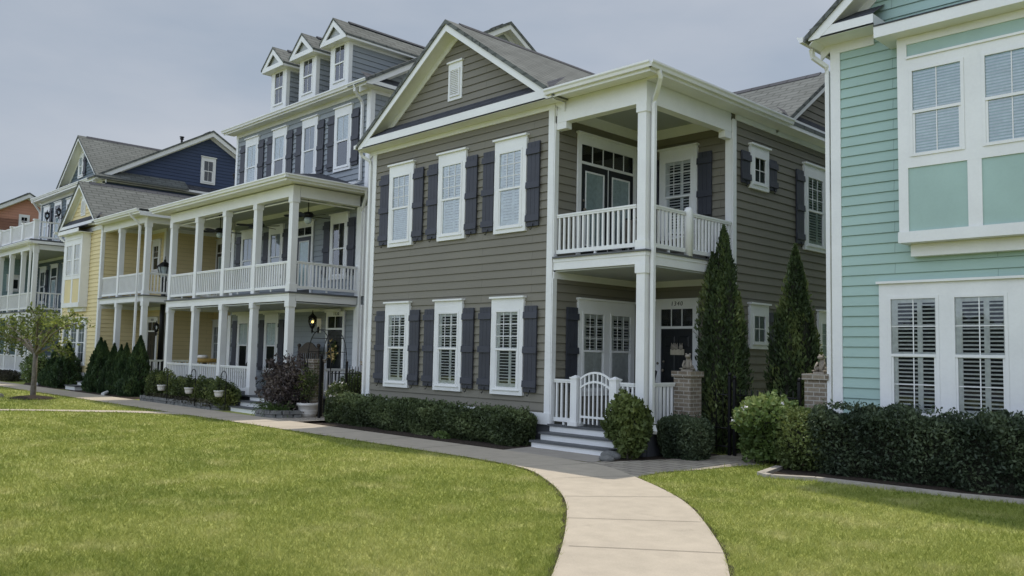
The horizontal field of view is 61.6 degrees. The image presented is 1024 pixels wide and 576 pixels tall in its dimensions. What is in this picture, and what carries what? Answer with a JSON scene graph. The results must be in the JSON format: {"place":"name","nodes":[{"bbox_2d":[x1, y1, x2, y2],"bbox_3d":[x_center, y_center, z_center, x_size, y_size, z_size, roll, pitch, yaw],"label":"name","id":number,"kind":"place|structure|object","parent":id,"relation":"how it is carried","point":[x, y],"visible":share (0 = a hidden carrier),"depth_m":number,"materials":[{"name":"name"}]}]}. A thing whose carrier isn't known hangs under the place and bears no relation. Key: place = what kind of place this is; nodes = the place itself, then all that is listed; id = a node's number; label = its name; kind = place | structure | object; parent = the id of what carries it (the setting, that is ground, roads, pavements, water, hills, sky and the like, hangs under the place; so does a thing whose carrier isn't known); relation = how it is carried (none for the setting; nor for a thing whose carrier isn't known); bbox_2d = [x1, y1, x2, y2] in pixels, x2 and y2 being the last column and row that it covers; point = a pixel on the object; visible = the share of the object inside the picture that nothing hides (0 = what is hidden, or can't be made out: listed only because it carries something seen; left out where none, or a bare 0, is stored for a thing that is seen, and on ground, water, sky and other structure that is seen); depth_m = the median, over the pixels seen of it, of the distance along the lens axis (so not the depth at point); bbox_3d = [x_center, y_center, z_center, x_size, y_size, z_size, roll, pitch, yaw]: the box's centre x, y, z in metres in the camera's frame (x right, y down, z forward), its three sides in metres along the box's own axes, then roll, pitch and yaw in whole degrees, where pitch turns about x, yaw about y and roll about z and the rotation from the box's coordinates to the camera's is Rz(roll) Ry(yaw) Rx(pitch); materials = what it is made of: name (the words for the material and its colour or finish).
{"place":"outdoors","nodes":[
{"label":"outdoors","id":0,"kind":"place"},
{"bbox_2d":[0,409,186,414],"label":"pavement","id":1,"kind":"structure","parent":0,"point":[101,411],"depth_m":20.83,"materials":[{"name":"concrete"}]},
{"bbox_2d":[0,381,522,457],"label":"pavement","id":2,"kind":"structure","parent":0,"point":[471,451],"depth_m":17.64,"materials":[{"name":"concrete"}]},
{"bbox_2d":[0,0,835,202],"label":"sky","id":3,"kind":"structure","parent":0,"point":[146,73],"materials":[{"name":"grey"}]},
{"bbox_2d":[0,379,1023,575],"bbox_3d":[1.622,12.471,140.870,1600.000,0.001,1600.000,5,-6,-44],"label":"ground","id":4,"kind":"structure","parent":0,"point":[441,492],"depth_m":8.90,"materials":[{"name":"plant"}]},
{"bbox_2d":[0,369,20,381],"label":"shrub","id":5,"kind":"object","parent":4,"relation":"on","point":[10,375],"visible":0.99,"depth_m":36.44,"materials":[{"name":"green plant"}]},
{"bbox_2d":[0,193,40,229],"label":"house","id":6,"kind":"structure","parent":4,"relation":"on","point":[17,211],"depth_m":49.38,"materials":[{"name":"brick"}]},
{"bbox_2d":[7,395,54,399],"bbox_3d":[-14.156,3.211,25.381,1.264,0.100,1.854,5,-6,-44],"label":"mulch ring","id":7,"kind":"object","parent":4,"relation":"on","point":[33,397],"visible":0.94,"depth_m":24.99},
{"bbox_2d":[0,301,95,394],"bbox_3d":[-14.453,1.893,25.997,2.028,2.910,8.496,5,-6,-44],"label":"young tree","id":8,"kind":"object","parent":4,"relation":"on","point":[24,339],"visible":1,"depth_m":25.39,"materials":[{"name":"green plant"}]},
{"bbox_2d":[23,383,139,398],"bbox_3d":[-15.577,3.651,30.896,1.400,0.001,13.000,5,-6,-44],"label":"mulch bed","id":9,"kind":"object","parent":4,"relation":"on","point":[129,397],"visible":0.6,"depth_m":28.62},
{"bbox_2d":[19,352,47,382],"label":"shrub","id":10,"kind":"object","parent":9,"relation":"on","point":[42,360],"visible":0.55,"depth_m":35.28,"materials":[{"name":"green plant"}]},
{"bbox_2d":[37,342,60,385],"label":"arborvitae","id":11,"kind":"object","parent":9,"relation":"on","point":[50,362],"visible":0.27,"depth_m":33.20,"materials":[{"name":"green plant"}]},
{"bbox_2d":[49,341,83,387],"bbox_3d":[-16.639,2.888,32.252,1.254,1.815,1.288,3,-5,-23],"label":"arborvitae","id":12,"kind":"object","parent":9,"relation":"on","point":[68,371],"visible":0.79,"depth_m":31.94,"materials":[{"name":"green plant"}]},
{"bbox_2d":[81,337,102,390],"bbox_3d":[-14.518,2.694,30.131,1.080,1.993,1.051,5,-6,-42],"label":"arborvitae","id":13,"kind":"object","parent":9,"relation":"on","point":[94,355],"visible":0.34,"depth_m":29.91,"materials":[{"name":"green plant"}]},
{"bbox_2d":[85,340,109,392],"bbox_3d":[-14.038,2.709,29.499,1.082,1.855,1.053,-1,-5,30],"label":"arborvitae","id":14,"kind":"object","parent":9,"relation":"on","point":[101,359],"visible":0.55,"depth_m":29.30,"materials":[{"name":"green plant"}]},
{"bbox_2d":[95,343,117,392],"bbox_3d":[-13.502,2.731,29.098,0.931,1.772,0.957,0,-4,10],"label":"arborvitae","id":15,"kind":"object","parent":9,"relation":"on","point":[100,381],"visible":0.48,"depth_m":28.92,"materials":[{"name":"green plant"}]},
{"bbox_2d":[103,344,123,393],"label":"arborvitae","id":16,"kind":"object","parent":9,"relation":"on","point":[109,381],"visible":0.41,"depth_m":28.44,"materials":[{"name":"green plant"}]},
{"bbox_2d":[111,342,130,394],"bbox_3d":[-12.688,2.671,28.202,0.851,1.795,0.872,3,-5,-27],"label":"arborvitae","id":17,"kind":"object","parent":9,"relation":"on","point":[125,356],"visible":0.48,"depth_m":28.06,"materials":[{"name":"green plant"}]},
{"bbox_2d":[114,335,150,396],"bbox_3d":[-12.030,2.522,27.660,1.113,2.052,1.144,-3,-6,44],"label":"arborvitae","id":18,"kind":"object","parent":9,"relation":"on","point":[135,374],"visible":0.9,"depth_m":27.45,"materials":[{"name":"green plant"}]},
{"bbox_2d":[0,130,235,379],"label":"house","id":19,"kind":"structure","parent":4,"relation":"on","point":[31,259],"depth_m":39.56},
{"bbox_2d":[38,266,46,303],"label":"window","id":20,"kind":"structure","parent":19,"relation":"in","point":[43,269],"depth_m":42.28,"materials":[{"name":"white paint"}]},
{"bbox_2d":[42,205,50,239],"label":"window","id":21,"kind":"structure","parent":19,"relation":"in","point":[47,207],"depth_m":42.55,"materials":[{"name":"white paint"}]},
{"bbox_2d":[48,263,58,310],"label":"door","id":22,"kind":"structure","parent":19,"relation":"in","point":[54,267],"depth_m":41.00,"materials":[{"name":"white paint"}]},
{"bbox_2d":[52,200,62,240],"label":"door","id":23,"kind":"structure","parent":19,"relation":"in","point":[58,204],"depth_m":41.29,"materials":[{"name":"white paint"}]},
{"bbox_2d":[200,155,216,184],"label":"window","id":24,"kind":"structure","parent":19,"relation":"in","point":[208,164],"depth_m":40.54,"materials":[{"name":"white paint"}]},
{"bbox_2d":[54,174,234,389],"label":"house","id":25,"kind":"structure","parent":4,"relation":"on","point":[117,246],"depth_m":32.38,"materials":[{"name":"yellow"}]},
{"bbox_2d":[61,317,87,365],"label":"window","id":26,"kind":"structure","parent":25,"relation":"in","point":[79,336],"depth_m":32.84,"materials":[{"name":"white paint"}]},
{"bbox_2d":[146,317,158,372],"bbox_3d":[-13.535,2.239,32.168,0.090,2.315,1.010,5,-6,-44],"label":"door","id":27,"kind":"structure","parent":25,"relation":"in","point":[151,340],"depth_m":32.19,"materials":[{"name":"white paint"}]},
{"bbox_2d":[151,238,161,272],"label":"window","id":28,"kind":"structure","parent":25,"relation":"in","point":[156,253],"depth_m":32.45,"materials":[{"name":"white paint"}]},
{"bbox_2d":[211,319,227,359],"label":"window","id":29,"kind":"structure","parent":25,"relation":"in","point":[215,322],"depth_m":32.82,"materials":[{"name":"white paint"}]},
{"bbox_2d":[214,237,231,295],"bbox_3d":[-11.008,-0.682,32.704,0.090,2.445,1.410,5,-6,-44],"label":"door","id":30,"kind":"structure","parent":25,"relation":"in","point":[218,241],"depth_m":33.07,"materials":[{"name":"white paint"}]},
{"bbox_2d":[157,257,168,369],"bbox_3d":[-12.217,1.268,29.976,0.560,4.760,0.506,5,-6,-44],"label":"lamp post","id":31,"kind":"object","parent":4,"relation":"on","point":[163,267],"visible":0.54,"depth_m":29.93,"materials":[{"name":"black metal"}]},
{"bbox_2d":[139,395,236,410],"bbox_3d":[-9.162,3.147,23.655,4.938,0.170,0.564,-2,-6,40],"label":"stone edging","id":32,"kind":"object","parent":4,"relation":"on","point":[159,400],"visible":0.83,"depth_m":23.38,"materials":[{"name":"stone"}]},
{"bbox_2d":[221,371,226,409],"bbox_3d":[-7.269,2.574,21.625,0.021,0.982,0.304,5,-6,-44],"label":"shepherd hook","id":33,"kind":"object","parent":4,"relation":"on","point":[225,387],"visible":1,"depth_m":21.53,"materials":[{"name":"black metal"}]},
{"bbox_2d":[214,375,225,396],"bbox_3d":[-7.375,2.463,21.712,0.326,0.571,0.344,3,-5,-23],"label":"hanging pot","id":34,"kind":"object","parent":33,"relation":"hanging from","point":[218,392],"visible":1,"depth_m":21.66,"materials":[{"name":"white ceramic"}]},
{"bbox_2d":[255,408,301,417],"bbox_3d":[-5.695,2.977,20.493,0.763,0.171,1.400,5,-6,-44],"label":"stone edging","id":35,"kind":"object","parent":4,"relation":"on","point":[283,413],"visible":0.85,"depth_m":20.09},
{"bbox_2d":[273,414,333,422],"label":"gravel","id":36,"kind":"structure","parent":4,"relation":"on","point":[311,419],"depth_m":19.69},
{"bbox_2d":[293,361,322,416],"bbox_3d":[-4.910,2.409,20.575,0.786,1.347,0.707,-1,-5,24],"label":"planter","id":37,"kind":"object","parent":36,"relation":"on","point":[307,408],"visible":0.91,"depth_m":20.46,"materials":[{"name":"green plant"}]},
{"bbox_2d":[306,359,325,415],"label":"brick pier","id":38,"kind":"structure","parent":36,"relation":"on","point":[313,367],"depth_m":20.77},
{"bbox_2d":[306,329,346,417],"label":"garden arch","id":39,"kind":"structure","parent":36,"relation":"on","point":[320,386],"depth_m":20.31,"materials":[{"name":"black metal"}]},
{"bbox_2d":[324,381,348,398],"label":"shrub","id":40,"kind":"object","parent":36,"relation":"on","point":[336,387],"visible":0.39,"depth_m":19.32,"materials":[{"name":"green plant"}]},
{"bbox_2d":[337,370,361,393],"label":"shrub","id":41,"kind":"object","parent":36,"relation":"on","point":[355,379],"visible":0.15,"depth_m":21.44,"materials":[{"name":"green plant"}]},
{"bbox_2d":[345,361,361,392],"bbox_3d":[-3.699,2.388,19.958,0.070,1.385,0.635,5,-6,-44],"label":"iron fence","id":42,"kind":"object","parent":36,"relation":"on","point":[347,372],"visible":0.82,"depth_m":20.10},
{"label":"mulch bed","id":43,"kind":"structure","parent":36,"relation":"on","visible":0},
{"bbox_2d":[259,398,296,417],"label":"grass clump","id":44,"kind":"object","parent":43,"relation":"on","point":[271,407],"visible":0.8,"depth_m":20.28,"materials":[{"name":"green plant"}]},
{"bbox_2d":[254,350,318,412],"bbox_3d":[-5.513,2.318,21.017,1.491,1.599,2.018,5,-6,-44],"label":"shrub","id":45,"kind":"object","parent":43,"relation":"on","point":[277,378],"visible":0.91,"depth_m":20.64,"materials":[{"name":"purple plant"}]},
{"bbox_2d":[149,18,536,413],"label":"house","id":46,"kind":"structure","parent":4,"relation":"on","point":[334,87],"depth_m":24.37,"materials":[{"name":"white"}]},
{"bbox_2d":[204,214,240,237],"bbox_3d":[-8.971,-1.909,26.528,1.181,0.740,1.236,-2,-6,40],"label":"ceiling fan","id":47,"kind":"object","parent":46,"relation":"hanging from","point":[219,232],"visible":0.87,"depth_m":26.48,"materials":[{"name":"black metal"}]},
{"bbox_2d":[235,314,248,370],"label":"window","id":48,"kind":"structure","parent":46,"relation":"in","point":[243,319],"depth_m":27.19,"materials":[{"name":"white paint"}]},
{"bbox_2d":[239,229,252,286],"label":"window","id":49,"kind":"structure","parent":46,"relation":"in","point":[247,235],"depth_m":27.40,"materials":[{"name":"glass"}]},
{"bbox_2d":[244,134,260,182],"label":"window","id":50,"kind":"structure","parent":46,"relation":"in","point":[251,151],"depth_m":27.58,"materials":[{"name":"glass"}]},
{"bbox_2d":[262,313,280,372],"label":"window","id":51,"kind":"structure","parent":46,"relation":"in","point":[271,321],"depth_m":25.93,"materials":[{"name":"white paint"}]},
{"bbox_2d":[267,223,284,284],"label":"window","id":52,"kind":"structure","parent":46,"relation":"in","point":[275,248],"depth_m":26.07,"materials":[{"name":"glass"}]},
{"bbox_2d":[271,125,288,175],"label":"window","id":53,"kind":"structure","parent":46,"relation":"in","point":[278,166],"depth_m":26.32,"materials":[{"name":"glass"}]},
{"bbox_2d":[296,219,314,292],"bbox_3d":[-6.042,-0.812,24.836,0.090,2.285,1.000,5,-6,-44],"label":"door","id":54,"kind":"structure","parent":46,"relation":"in","point":[305,244],"depth_m":24.83,"materials":[{"name":"white paint"}]},
{"bbox_2d":[284,200,329,223],"bbox_3d":[-5.370,-2.097,22.852,1.181,0.780,1.236,-2,-5,34],"label":"ceiling fan","id":55,"kind":"object","parent":46,"relation":"hanging from","point":[308,216],"visible":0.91,"depth_m":22.79,"materials":[{"name":"black metal"}]},
{"bbox_2d":[297,342,320,371],"bbox_3d":[-5.773,2.193,23.558,0.515,1.420,1.110,5,-6,-44],"label":"bench","id":56,"kind":"object","parent":46,"relation":"on","point":[304,348],"visible":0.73,"depth_m":23.71,"materials":[{"name":"brown wood"}]},
{"bbox_2d":[300,114,319,173],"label":"window","id":57,"kind":"structure","parent":46,"relation":"in","point":[309,136],"depth_m":25.06,"materials":[{"name":"glass"}]},
{"bbox_2d":[308,310,321,332],"bbox_3d":[-5.516,0.944,23.949,0.366,0.640,0.247,5,-6,-44],"label":"wall lantern","id":58,"kind":"object","parent":46,"relation":"attached to","point":[315,320],"depth_m":23.94,"materials":[{"name":"black metal"}]},
{"bbox_2d":[324,311,345,390],"bbox_3d":[-4.854,1.763,23.361,0.090,2.275,0.960,5,-6,-44],"label":"door","id":59,"kind":"structure","parent":46,"relation":"in","point":[335,320],"depth_m":23.38,"materials":[{"name":"white paint"}]},
{"bbox_2d":[328,211,349,279],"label":"window","id":60,"kind":"structure","parent":46,"relation":"in","point":[337,249],"depth_m":23.60,"materials":[{"name":"glass"}]},
{"bbox_2d":[333,102,353,172],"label":"window","id":61,"kind":"structure","parent":46,"relation":"in","point":[343,120],"depth_m":23.82,"materials":[{"name":"glass"}]},
{"bbox_2d":[299,420,530,449],"bbox_3d":[-2.032,2.870,17.064,1.276,0.001,6.750,5,-6,-44],"label":"mulch bed","id":62,"kind":"object","parent":4,"relation":"on","point":[450,440],"visible":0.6,"depth_m":16.30,"materials":[{"name":"soil"}]},
{"bbox_2d":[323,391,537,446],"bbox_3d":[-1.860,2.550,17.189,0.889,0.753,6.295,5,-6,-44],"label":"hedge","id":63,"kind":"object","parent":62,"relation":"on","point":[511,426],"visible":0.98,"depth_m":16.45,"materials":[{"name":"green plant"}]},
{"bbox_2d":[471,458,566,575],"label":"soil edge","id":64,"kind":"object","parent":4,"relation":"on","point":[563,500],"visible":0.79,"depth_m":8.35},
{"bbox_2d":[354,19,829,456],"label":"house","id":65,"kind":"structure","parent":4,"relation":"on","point":[512,186],"depth_m":16.46,"materials":[{"name":"beige"}]},
{"bbox_2d":[383,301,411,387],"bbox_3d":[-2.487,1.207,18.463,0.107,1.830,0.916,5,-6,-44],"label":"window","id":66,"kind":"structure","parent":65,"relation":"in","point":[397,325],"depth_m":18.47,"materials":[{"name":"white paint"}]},
{"bbox_2d":[387,160,415,247],"bbox_3d":[-2.424,-1.818,18.696,0.107,1.830,0.916,5,-6,-44],"label":"window","id":67,"kind":"structure","parent":65,"relation":"in","point":[400,211],"depth_m":18.70,"materials":[{"name":"glass"}]},
{"bbox_2d":[432,298,464,391],"bbox_3d":[-1.296,1.138,17.245,0.107,1.830,0.916,5,-6,-44],"label":"window","id":68,"kind":"structure","parent":65,"relation":"in","point":[448,331],"depth_m":17.25,"materials":[{"name":"white paint"}]},
{"bbox_2d":[436,147,468,241],"bbox_3d":[-1.233,-1.887,17.478,0.107,1.830,0.916,5,-6,-44],"label":"window","id":69,"kind":"structure","parent":65,"relation":"in","point":[451,203],"depth_m":17.48,"materials":[{"name":"glass"}]},
{"bbox_2d":[489,295,526,395],"bbox_3d":[-0.101,1.069,16.023,0.107,1.830,0.916,5,-6,-44],"label":"window","id":70,"kind":"structure","parent":65,"relation":"in","point":[507,322],"depth_m":16.02,"materials":[{"name":"white paint"}]},
{"bbox_2d":[492,132,529,234],"bbox_3d":[-0.038,-1.956,16.256,0.107,1.830,0.916,5,-6,-44],"label":"window","id":71,"kind":"structure","parent":65,"relation":"in","point":[510,193],"depth_m":16.26,"materials":[{"name":"glass"}]},
{"bbox_2d":[576,297,635,395],"bbox_3d":[1.802,1.128,16.266,1.716,1.800,0.107,5,-6,-44],"label":"window","id":72,"kind":"structure","parent":65,"relation":"in","point":[606,328],"depth_m":16.23,"materials":[{"name":"white paint"}]},
{"bbox_2d":[576,130,637,254],"bbox_3d":[1.850,-1.656,16.447,1.820,2.400,0.090,5,-6,-44],"label":"door","id":73,"kind":"structure","parent":65,"relation":"in","point":[606,168],"depth_m":16.39,"materials":[{"name":"white paint"}]},
{"bbox_2d":[670,343,684,354],"bbox_3d":[3.162,1.165,16.445,0.040,0.230,0.310,5,-6,-44],"label":"door sign","id":74,"kind":"object","parent":65,"relation":"attached to","point":[674,350],"visible":1,"depth_m":16.44,"materials":[{"name":"wood"}]},
{"bbox_2d":[655,298,699,419],"bbox_3d":[3.136,1.368,16.450,0.090,2.335,1.030,5,-6,-44],"label":"door","id":75,"kind":"structure","parent":65,"relation":"in","point":[675,318],"depth_m":16.55,"materials":[{"name":"white paint"}]},
{"bbox_2d":[657,143,699,240],"bbox_3d":[3.223,-1.849,16.702,0.107,1.820,0.926,5,-6,-44],"label":"window","id":76,"kind":"structure","parent":65,"relation":"in","point":[678,181],"depth_m":16.72,"materials":[{"name":"white paint"}]},
{"bbox_2d":[747,302,771,348],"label":"window","id":77,"kind":"structure","parent":65,"relation":"in","point":[758,317],"depth_m":16.22,"materials":[{"name":"white paint"}]},
{"bbox_2d":[748,142,771,192],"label":"window","id":78,"kind":"structure","parent":65,"relation":"in","point":[757,169],"depth_m":16.49,"materials":[{"name":"white paint"}]},
{"bbox_2d":[802,161,825,253],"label":"window","id":79,"kind":"structure","parent":65,"relation":"in","point":[815,184],"depth_m":18.04,"materials":[{"name":"white paint"}]},
{"bbox_2d":[816,309,826,366],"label":"window","id":80,"kind":"structure","parent":65,"relation":"in","point":[821,315],"depth_m":18.05,"materials":[{"name":"white paint"}]},
{"bbox_2d":[615,452,717,460],"bbox_3d":[2.292,2.711,13.820,2.594,0.001,0.747,4,-5,-34],"label":"mulch bed","id":81,"kind":"object","parent":4,"relation":"on","point":[660,457],"visible":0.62,"depth_m":13.54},
{"bbox_2d":[599,450,620,461],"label":"edging stones","id":82,"kind":"object","parent":81,"relation":"on","point":[609,456],"visible":0.86,"depth_m":13.28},
{"bbox_2d":[600,387,655,458],"bbox_3d":[1.825,2.139,13.496,0.877,1.162,0.852,-1,-5,26],"label":"shrub","id":83,"kind":"object","parent":81,"relation":"on","point":[627,423],"visible":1,"depth_m":13.29,"materials":[{"name":"green plant"}]},
{"bbox_2d":[656,410,715,460],"bbox_3d":[2.764,2.345,13.682,0.693,0.789,0.919,5,-6,-44],"label":"hedge","id":84,"kind":"object","parent":81,"relation":"on","point":[681,437],"visible":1,"depth_m":13.48,"materials":[{"name":"green plant"}]},
{"bbox_2d":[671,371,703,433],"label":"brick pier","id":85,"kind":"structure","parent":81,"relation":"on","point":[687,392],"depth_m":14.27,"materials":[{"name":"brick"}]},
{"bbox_2d":[679,353,695,370],"bbox_3d":[2.953,1.244,14.409,0.274,0.302,0.200,-1,-5,28],"label":"frog statue","id":86,"kind":"object","parent":85,"relation":"on","point":[688,366],"visible":1,"depth_m":14.37,"materials":[{"name":"stone"}]},
{"bbox_2d":[693,223,754,453],"bbox_3d":[3.651,0.866,14.905,1.068,4.013,1.104,5,-6,-44],"label":"cypress tree","id":87,"kind":"object","parent":4,"relation":"on","point":[723,352],"visible":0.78,"depth_m":14.65,"materials":[{"name":"green plant"}]},
{"bbox_2d":[763,243,824,406],"bbox_3d":[4.815,1.042,14.786,0.968,3.701,1.215,5,-6,-44],"label":"cypress tree","id":88,"kind":"object","parent":4,"relation":"on","point":[796,345],"visible":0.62,"depth_m":14.66,"materials":[{"name":"green plant"}]},
{"bbox_2d":[802,373,828,409],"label":"brick pier","id":89,"kind":"structure","parent":4,"relation":"on","point":[815,388],"depth_m":13.21,"materials":[{"name":"brick"}]},
{"bbox_2d":[812,354,826,373],"bbox_3d":[4.808,1.180,13.343,0.200,0.302,0.274,4,-5,-33],"label":"frog statue","id":90,"kind":"object","parent":89,"relation":"on","point":[821,368],"visible":0.98,"depth_m":13.31,"materials":[{"name":"stone"}]},
{"bbox_2d":[757,465,1023,503],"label":"garden edging","id":91,"kind":"object","parent":4,"relation":"on","point":[767,472],"visible":0.85,"depth_m":10.82,"materials":[{"name":"concrete"}]},
{"bbox_2d":[771,463,1023,498],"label":"mulch bed","id":92,"kind":"object","parent":4,"relation":"on","point":[789,471],"visible":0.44,"depth_m":11.45,"materials":[{"name":"soil"}]},
{"bbox_2d":[730,389,810,464],"bbox_3d":[3.978,2.132,13.121,1.162,1.197,1.194,5,-6,-44],"label":"shrub","id":93,"kind":"object","parent":92,"relation":"on","point":[761,412],"visible":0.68,"depth_m":12.95,"materials":[{"name":"green plant"}]},
{"bbox_2d":[771,406,828,470],"bbox_3d":[4.294,2.205,12.602,0.998,0.953,0.926,5,-6,-44],"label":"shrub","id":94,"kind":"object","parent":92,"relation":"on","point":[793,441],"visible":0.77,"depth_m":12.41,"materials":[{"name":"green plant"}]},
{"bbox_2d":[804,398,1023,496],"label":"hedge","id":95,"kind":"object","parent":92,"relation":"on","point":[981,451],"visible":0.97,"depth_m":11.26,"materials":[{"name":"green plant"}]},
{"bbox_2d":[797,0,1023,421],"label":"house","id":96,"kind":"structure","parent":4,"relation":"on","point":[924,136],"depth_m":12.03,"materials":[{"name":"green"}]},
{"bbox_2d":[876,275,1023,421],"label":"window","id":97,"kind":"structure","parent":96,"relation":"in","point":[927,362],"depth_m":11.80,"materials":[{"name":"white paint"}]},
{"label":"mulch bed","id":98,"kind":"structure","parent":4,"relation":"on","visible":0},
{"bbox_2d":[144,368,175,395],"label":"shrub","id":99,"kind":"object","parent":98,"relation":"on","point":[152,382],"visible":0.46,"depth_m":24.99,"materials":[{"name":"green plant"}]},
{"bbox_2d":[163,376,193,397],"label":"shrub","id":100,"kind":"object","parent":98,"relation":"on","point":[176,386],"visible":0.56,"depth_m":24.00,"materials":[{"name":"green plant"}]},
{"bbox_2d":[146,392,215,406],"bbox_3d":[-9.157,3.062,23.771,0.403,0.214,4.438,5,-6,-44],"label":"ground cover","id":101,"kind":"object","parent":98,"relation":"on","point":[188,399],"visible":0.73,"depth_m":23.39,"materials":[{"name":"green plant"}]},
{"bbox_2d":[187,374,214,399],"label":"shrub","id":102,"kind":"object","parent":98,"relation":"on","point":[201,385],"visible":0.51,"depth_m":22.89,"materials":[{"name":"green plant"}]},
{"bbox_2d":[204,380,242,409],"bbox_3d":[-7.468,2.765,22.306,0.896,0.825,0.986,5,-6,-44],"label":"shrub","id":103,"kind":"object","parent":98,"relation":"on","point":[233,396],"visible":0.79,"depth_m":22.11,"materials":[{"name":"green plant"}]},
{"bbox_2d":[506,447,599,461],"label":"pavement","id":104,"kind":"structure","parent":0,"point":[566,455],"depth_m":13.82,"materials":[{"name":"concrete"}]},
{"bbox_2d":[472,453,729,575],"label":"pavement","id":105,"kind":"structure","parent":0,"point":[590,492],"depth_m":7.99,"materials":[{"name":"concrete"}]},
{"bbox_2d":[622,217,636,250],"bbox_3d":[2.328,-0.926,16.020,0.522,0.909,0.589,0,-4,11],"label":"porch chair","id":106,"kind":"object","parent":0,"point":[631,229],"visible":0.12,"depth_m":16.22,"materials":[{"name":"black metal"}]},
{"bbox_2d":[588,453,779,476],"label":"path","id":107,"kind":"structure","parent":0,"point":[638,467],"depth_m":12.82,"materials":[{"name":"concrete"}]},
{"bbox_2d":[710,372,731,455],"bbox_3d":[3.478,2.100,14.332,0.070,1.395,0.415,5,-6,-44],"label":"iron fence","id":108,"kind":"object","parent":107,"relation":"on","point":[729,428],"visible":0.94,"depth_m":14.22,"materials":[{"name":"metal"}]},
{"bbox_2d":[732,375,800,455],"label":"iron gate","id":109,"kind":"structure","parent":107,"relation":"on","point":[735,395],"depth_m":14.11,"materials":[{"name":"metal"}]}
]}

